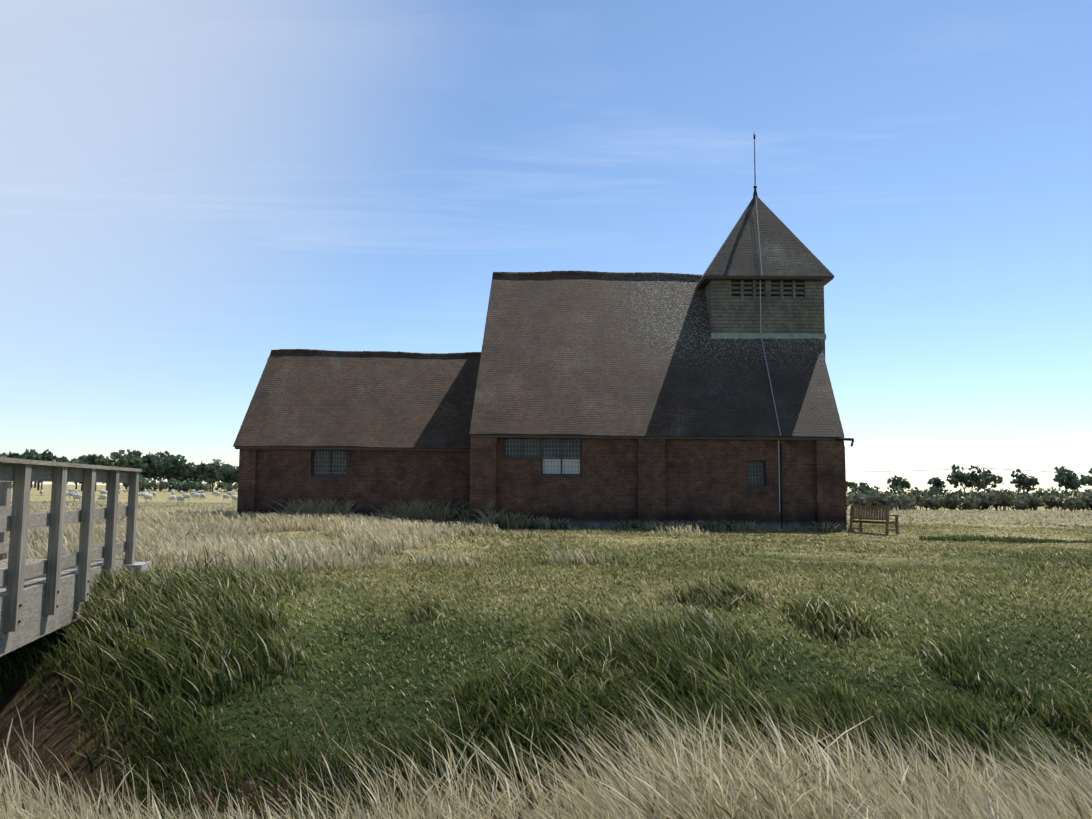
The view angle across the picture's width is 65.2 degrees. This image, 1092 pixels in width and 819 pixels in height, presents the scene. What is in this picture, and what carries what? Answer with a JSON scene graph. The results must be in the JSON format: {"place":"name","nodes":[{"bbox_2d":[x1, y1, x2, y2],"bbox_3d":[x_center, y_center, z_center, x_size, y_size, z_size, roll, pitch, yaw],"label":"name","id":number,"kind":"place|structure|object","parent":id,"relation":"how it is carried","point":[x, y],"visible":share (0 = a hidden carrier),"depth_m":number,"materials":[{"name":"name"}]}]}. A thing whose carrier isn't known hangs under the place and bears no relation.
{"place":"outdoors","nodes":[
{"label":"outdoors","id":0,"kind":"place"},
{"bbox_2d":[0,484,1091,818],"bbox_3d":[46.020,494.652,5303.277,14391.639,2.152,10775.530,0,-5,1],"label":"marsh ground","id":1,"kind":"structure","parent":0,"point":[46,724],"depth_m":9.69,"materials":[{"name":"green plant"}]},
{"bbox_2d":[0,457,141,656],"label":"timber footbridge","id":2,"kind":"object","parent":1,"relation":"on","point":[32,587],"visible":0.98,"depth_m":9.11,"materials":[{"name":"grey wood"}]},
{"bbox_2d":[18,572,113,622],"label":"bolts","id":3,"kind":"object","parent":2,"relation":"attached to","point":[20,605],"visible":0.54,"depth_m":9.05,"materials":[{"name":"black metal"}]},
{"bbox_2d":[122,561,151,574],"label":"footbridge abutments","id":4,"kind":"object","parent":1,"relation":"on","point":[137,565],"visible":0.09,"depth_m":12.01,"materials":[{"name":"grey concrete"}]},
{"bbox_2d":[40,489,237,502],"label":"sheep flock","id":5,"kind":"object","parent":1,"relation":"on","point":[103,496],"visible":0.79,"depth_m":113.26,"materials":[{"name":"fur"}]},
{"bbox_2d":[196,743,534,818],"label":"dock seed stalks","id":6,"kind":"object","parent":1,"relation":"on","point":[248,786],"visible":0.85,"depth_m":3.78,"materials":[{"name":"brown plant"}]},
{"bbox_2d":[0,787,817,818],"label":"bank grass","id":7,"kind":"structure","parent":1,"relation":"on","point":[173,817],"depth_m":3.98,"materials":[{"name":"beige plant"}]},
{"bbox_2d":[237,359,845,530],"bbox_3d":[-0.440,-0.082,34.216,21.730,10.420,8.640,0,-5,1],"label":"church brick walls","id":8,"kind":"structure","parent":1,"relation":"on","point":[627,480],"depth_m":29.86,"materials":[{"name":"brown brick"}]},
{"bbox_2d":[310,438,766,487],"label":"window frames","id":9,"kind":"structure","parent":8,"relation":"attached to","point":[561,466],"depth_m":30.12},
{"bbox_2d":[235,435,841,450],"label":"roof eaves","id":10,"kind":"object","parent":8,"relation":"attached to","point":[554,437],"visible":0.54,"depth_m":29.78,"materials":[{"name":"brown wood"}]},
{"bbox_2d":[233,271,844,448],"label":"church tiled roofs","id":11,"kind":"structure","parent":8,"relation":"on","point":[576,353],"depth_m":32.09,"materials":[{"name":"tile"}]},
{"bbox_2d":[271,270,701,354],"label":"ridge tiles","id":12,"kind":"object","parent":11,"relation":"on","point":[477,352],"visible":0.58,"depth_m":34.59,"materials":[{"name":"grey tile"}]},
{"bbox_2d":[239,438,843,461],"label":"buttress caps","id":13,"kind":"object","parent":8,"relation":"on","point":[248,455],"visible":0.85,"depth_m":29.73,"materials":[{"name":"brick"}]},
{"bbox_2d":[755,195,780,511],"bbox_3d":[8.271,-2.326,32.175,0.222,13.463,4.473,0,-5,5],"label":"lightning conductor","id":14,"kind":"object","parent":8,"relation":"attached to","point":[765,357],"visible":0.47,"depth_m":31.70,"materials":[{"name":"grey"}]},
{"bbox_2d":[780,437,853,529],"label":"rainwater pipes","id":15,"kind":"object","parent":8,"relation":"attached to","point":[846,439],"visible":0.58,"depth_m":29.69,"materials":[{"name":"black metal"}]},
{"bbox_2d":[230,498,855,532],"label":"grass","id":16,"kind":"structure","parent":1,"relation":"on","point":[444,515],"depth_m":29.55,"materials":[{"name":"plant"}]},
{"bbox_2d":[10,500,1091,528],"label":"grass tufts","id":17,"kind":"object","parent":1,"relation":"on","point":[975,517],"visible":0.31,"depth_m":63.57,"materials":[{"name":"beige plant"}]},
{"bbox_2d":[849,505,898,534],"bbox_3d":[11.009,3.695,28.667,0.651,0.951,1.500,4,-6,-31],"label":"bench","id":18,"kind":"object","parent":1,"relation":"on","point":[874,518],"visible":0.98,"depth_m":28.55,"materials":[{"name":"wood"}]},
{"bbox_2d":[867,467,1073,490],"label":"power line wires","id":19,"kind":"object","parent":1,"relation":"on","point":[969,468],"visible":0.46,"depth_m":238.35,"materials":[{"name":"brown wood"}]},
{"bbox_2d":[0,678,1091,818],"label":"bank grass","id":20,"kind":"structure","parent":0,"point":[779,807],"depth_m":3.13,"materials":[{"name":"beige plant"}]},
{"bbox_2d":[0,0,1091,492],"label":"sky","id":21,"kind":"structure","parent":0,"point":[192,192],"materials":[{"name":"blue"}]},
{"bbox_2d":[7,507,1091,574],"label":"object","id":22,"kind":"object","parent":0,"point":[169,537],"depth_m":19.71,"materials":[{"name":"beige plant"}]},
{"bbox_2d":[704,280,824,357],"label":"turret shingled walls","id":23,"kind":"structure","parent":0,"point":[727,313],"depth_m":32.70,"materials":[{"name":"grey wood"}]},
{"bbox_2d":[697,276,832,288],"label":"roof eaves","id":24,"kind":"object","parent":23,"relation":"on","point":[705,281],"depth_m":32.59,"materials":[{"name":"grey wood"}]},
{"bbox_2d":[696,196,834,286],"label":"turret cap shingles","id":25,"kind":"object","parent":23,"relation":"on","point":[786,251],"visible":0.59,"depth_m":33.19,"materials":[{"name":"grey wood"}]},
{"bbox_2d":[753,131,757,196],"bbox_3d":[8.614,-10.137,35.191,0.190,2.820,0.200,0,-5,1],"label":"spire finial","id":26,"kind":"object","parent":25,"relation":"on","point":[755,190],"visible":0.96,"depth_m":35.14,"materials":[{"name":"black metal"}]},
{"bbox_2d":[731,281,804,299],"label":"louvre openings","id":27,"kind":"object","parent":23,"relation":"in","point":[775,291],"visible":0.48,"depth_m":32.88,"materials":[{"name":"black wood"}]},
{"bbox_2d":[711,333,825,339],"bbox_3d":[8.492,-2.796,32.571,4.380,0.220,0.058,0,-5,1],"label":"flashing","id":28,"kind":"object","parent":23,"relation":"attached to","point":[763,335],"visible":0.86,"depth_m":32.54,"materials":[{"name":"metal"}]}
]}

